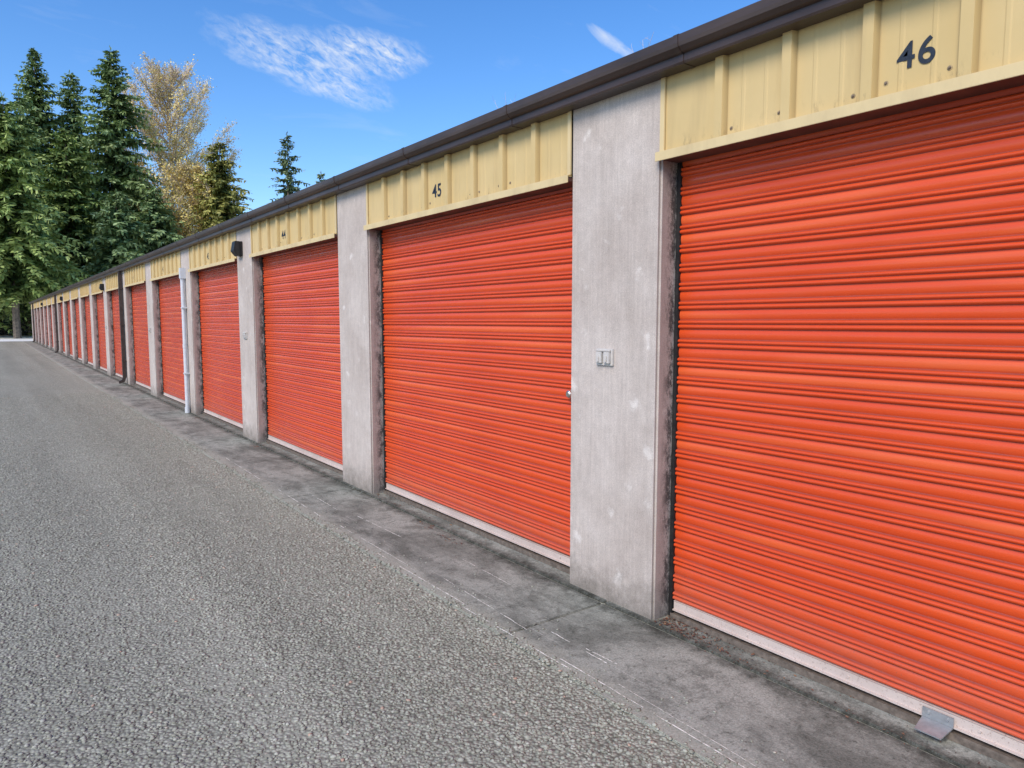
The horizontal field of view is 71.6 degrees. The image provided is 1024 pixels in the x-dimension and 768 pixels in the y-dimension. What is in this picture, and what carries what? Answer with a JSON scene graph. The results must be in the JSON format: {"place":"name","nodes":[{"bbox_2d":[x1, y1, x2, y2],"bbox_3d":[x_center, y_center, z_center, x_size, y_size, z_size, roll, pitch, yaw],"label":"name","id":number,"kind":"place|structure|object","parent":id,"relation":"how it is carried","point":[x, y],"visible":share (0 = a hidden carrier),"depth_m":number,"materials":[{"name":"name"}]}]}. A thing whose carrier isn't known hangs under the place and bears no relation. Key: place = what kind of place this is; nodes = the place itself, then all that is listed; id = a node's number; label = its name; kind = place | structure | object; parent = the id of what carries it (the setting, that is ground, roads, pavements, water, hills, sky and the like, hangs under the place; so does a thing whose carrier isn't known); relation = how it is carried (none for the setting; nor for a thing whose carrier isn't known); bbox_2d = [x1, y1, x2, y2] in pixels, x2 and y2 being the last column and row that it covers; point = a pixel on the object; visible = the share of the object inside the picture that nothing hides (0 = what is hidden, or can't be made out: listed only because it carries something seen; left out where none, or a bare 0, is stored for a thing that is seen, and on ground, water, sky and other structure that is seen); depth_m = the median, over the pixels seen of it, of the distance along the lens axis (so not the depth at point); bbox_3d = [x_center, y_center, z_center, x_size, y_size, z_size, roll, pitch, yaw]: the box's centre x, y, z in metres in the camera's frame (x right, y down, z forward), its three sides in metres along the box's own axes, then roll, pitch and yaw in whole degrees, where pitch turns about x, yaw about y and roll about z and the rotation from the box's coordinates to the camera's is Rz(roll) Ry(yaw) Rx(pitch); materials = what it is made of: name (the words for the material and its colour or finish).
{"place":"outdoors","nodes":[
{"label":"outdoors","id":0,"kind":"place"},
{"bbox_2d":[0,336,32,340],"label":"road","id":1,"kind":"structure","parent":0,"point":[11,338],"depth_m":55.03,"materials":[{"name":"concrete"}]},
{"bbox_2d":[0,0,759,226],"label":"sky","id":2,"kind":"structure","parent":0,"point":[353,83],"materials":[{"name":"blue"}]},
{"bbox_2d":[0,330,959,767],"bbox_3d":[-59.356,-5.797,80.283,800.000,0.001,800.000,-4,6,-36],"label":"ground","id":3,"kind":"structure","parent":0,"point":[26,372],"depth_m":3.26,"materials":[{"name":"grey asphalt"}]},
{"bbox_2d":[0,317,27,334],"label":"undergrowth","id":4,"kind":"object","parent":3,"relation":"on","point":[4,331],"visible":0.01,"depth_m":67.45,"materials":[{"name":"green plant"}]},
{"bbox_2d":[0,300,30,332],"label":"spruce tree","id":5,"kind":"object","parent":3,"relation":"on","point":[6,327],"visible":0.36,"depth_m":58.46,"materials":[{"name":"green plant"}]},
{"bbox_2d":[0,311,30,335],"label":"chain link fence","id":6,"kind":"object","parent":3,"relation":"on","point":[11,327],"visible":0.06,"depth_m":64.22,"materials":[{"name":"metal"}]},
{"bbox_2d":[0,90,61,334],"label":"spruce tree","id":7,"kind":"object","parent":3,"relation":"on","point":[19,99],"visible":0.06,"depth_m":64.54,"materials":[{"name":"green plant"}]},
{"bbox_2d":[4,47,78,324],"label":"spruce tree","id":8,"kind":"object","parent":3,"relation":"on","point":[36,95],"visible":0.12,"depth_m":69.45,"materials":[{"name":"green plant"}]},
{"bbox_2d":[0,91,91,337],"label":"spruce tree","id":9,"kind":"object","parent":3,"relation":"on","point":[27,261],"visible":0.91,"depth_m":54.28,"materials":[{"name":"green plant"}]},
{"bbox_2d":[1,126,109,335],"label":"spruce tree","id":10,"kind":"object","parent":3,"relation":"on","point":[72,222],"visible":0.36,"depth_m":63.26,"materials":[{"name":"green plant"}]},
{"bbox_2d":[43,70,104,214],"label":"spruce tree","id":11,"kind":"object","parent":3,"relation":"on","point":[74,126],"visible":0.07,"depth_m":73.23,"materials":[{"name":"green plant"}]},
{"bbox_2d":[67,189,155,285],"bbox_3d":[-33.536,-10.052,61.668,10.671,13.658,9.260,3,6,31],"label":"spruce tree","id":12,"kind":"object","parent":3,"relation":"on","point":[120,250],"visible":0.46,"depth_m":60.82,"materials":[{"name":"green plant"}]},
{"bbox_2d":[69,45,181,265],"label":"spruce tree","id":13,"kind":"object","parent":3,"relation":"on","point":[112,165],"visible":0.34,"depth_m":67.48,"materials":[{"name":"green plant"}]},
{"bbox_2d":[121,185,185,253],"bbox_3d":[-32.349,-10.664,65.577,12.539,15.140,10.929,-4,6,-36],"label":"spruce tree","id":14,"kind":"object","parent":3,"relation":"on","point":[161,227],"visible":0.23,"depth_m":64.45,"materials":[{"name":"green plant"}]},
{"bbox_2d":[98,51,242,223],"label":"birch tree","id":15,"kind":"object","parent":3,"relation":"on","point":[163,79],"visible":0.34,"depth_m":75.14,"materials":[{"name":"beige plant"}]},
{"bbox_2d":[145,156,247,238],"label":"birch tree","id":16,"kind":"object","parent":3,"relation":"on","point":[187,190],"visible":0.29,"depth_m":68.18,"materials":[{"name":"yellow plant"}]},
{"bbox_2d":[177,140,253,232],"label":"spruce tree","id":17,"kind":"object","parent":3,"relation":"on","point":[223,194],"visible":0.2,"depth_m":67.92,"materials":[{"name":"green plant"}]},
{"bbox_2d":[267,131,310,203],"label":"spruce tree","id":18,"kind":"object","parent":3,"relation":"on","point":[286,164],"visible":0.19,"depth_m":77.93,"materials":[{"name":"green plant"}]},
{"bbox_2d":[314,172,325,183],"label":"spruce tree","id":19,"kind":"object","parent":3,"relation":"on","point":[320,176],"depth_m":79.33,"materials":[{"name":"green plant"}]},
{"bbox_2d":[29,0,1023,767],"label":"storage building","id":20,"kind":"structure","parent":3,"relation":"on","point":[713,328],"depth_m":3.12,"materials":[{"name":"concrete"}]},
{"bbox_2d":[46,306,48,346],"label":"door","id":21,"kind":"structure","parent":20,"relation":"in","point":[46,306],"depth_m":37.42,"materials":[{"name":"orange paint"}]},
{"bbox_2d":[50,305,53,348],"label":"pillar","id":22,"kind":"structure","parent":20,"relation":"in","point":[50,305],"depth_m":34.96,"materials":[{"name":"grey concrete"}]},
{"bbox_2d":[60,303,64,353],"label":"door","id":23,"kind":"structure","parent":20,"relation":"in","point":[61,304],"depth_m":29.92,"materials":[{"name":"orange paint"}]},
{"bbox_2d":[67,301,72,357],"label":"door","id":24,"kind":"structure","parent":20,"relation":"in","point":[68,303],"depth_m":27.41,"materials":[{"name":"orange paint"}]},
{"bbox_2d":[75,299,81,361],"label":"door","id":25,"kind":"structure","parent":20,"relation":"in","point":[76,301],"depth_m":24.86,"materials":[{"name":"orange paint"}]},
{"bbox_2d":[84,297,92,365],"bbox_3d":[-13.006,-1.633,21.930,0.093,2.157,2.415,-4,6,-35],"label":"door","id":26,"kind":"structure","parent":20,"relation":"in","point":[87,300],"depth_m":22.38,"materials":[{"name":"orange paint"}]},
{"bbox_2d":[96,294,106,371],"bbox_3d":[-11.196,-1.413,19.485,0.093,2.157,2.415,-4,6,-35],"label":"door","id":27,"kind":"structure","parent":20,"relation":"in","point":[99,298],"depth_m":19.85,"materials":[{"name":"orange paint"}]},
{"bbox_2d":[111,290,125,380],"bbox_3d":[-9.386,-1.193,17.040,0.093,2.159,2.415,-4,6,-35],"label":"door","id":28,"kind":"structure","parent":20,"relation":"in","point":[114,294],"depth_m":17.55,"materials":[{"name":"orange paint"}]},
{"bbox_2d":[131,284,150,391],"bbox_3d":[-7.575,-0.973,14.595,0.093,2.158,2.415,-4,6,-35],"label":"door","id":29,"kind":"structure","parent":20,"relation":"in","point":[138,293],"depth_m":14.83,"materials":[{"name":"orange paint"}]},
{"bbox_2d":[158,276,184,405],"bbox_3d":[-5.765,-0.752,12.151,0.093,2.159,2.415,-4,6,-35],"label":"door","id":30,"kind":"structure","parent":20,"relation":"in","point":[170,312],"depth_m":12.36,"materials":[{"name":"orange paint"}]},
{"bbox_2d":[198,263,242,431],"bbox_3d":[-3.954,-0.531,9.706,0.093,2.156,2.415,-4,6,-35],"label":"door","id":31,"kind":"structure","parent":20,"relation":"in","point":[218,287],"depth_m":9.76,"materials":[{"name":"orange paint"}]},
{"bbox_2d":[262,240,342,474],"bbox_3d":[-2.144,-0.310,7.261,0.093,2.156,2.415,-4,6,-35],"label":"door","id":32,"kind":"structure","parent":20,"relation":"in","point":[301,317],"depth_m":7.21,"materials":[{"name":"orange paint"}]},
{"bbox_2d":[380,187,572,573],"bbox_3d":[-0.334,-0.091,4.817,0.093,2.159,2.415,-4,6,-35],"label":"door","id":33,"kind":"structure","parent":20,"relation":"in","point":[476,305],"depth_m":4.60,"materials":[{"name":"orange paint"}]},
{"bbox_2d":[668,85,1023,767],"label":"door","id":34,"kind":"structure","parent":20,"relation":"in","point":[847,504],"depth_m":2.61,"materials":[{"name":"orange paint"}]},
{"bbox_2d":[21,341,1012,767],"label":"pavement","id":35,"kind":"structure","parent":0,"point":[645,663],"depth_m":3.17,"materials":[{"name":"concrete"}]},
{"bbox_2d":[115,376,995,767],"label":"leaf litter","id":36,"kind":"object","parent":35,"relation":"on","point":[673,624],"visible":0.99,"depth_m":3.25,"materials":[{"name":"brown plant"}]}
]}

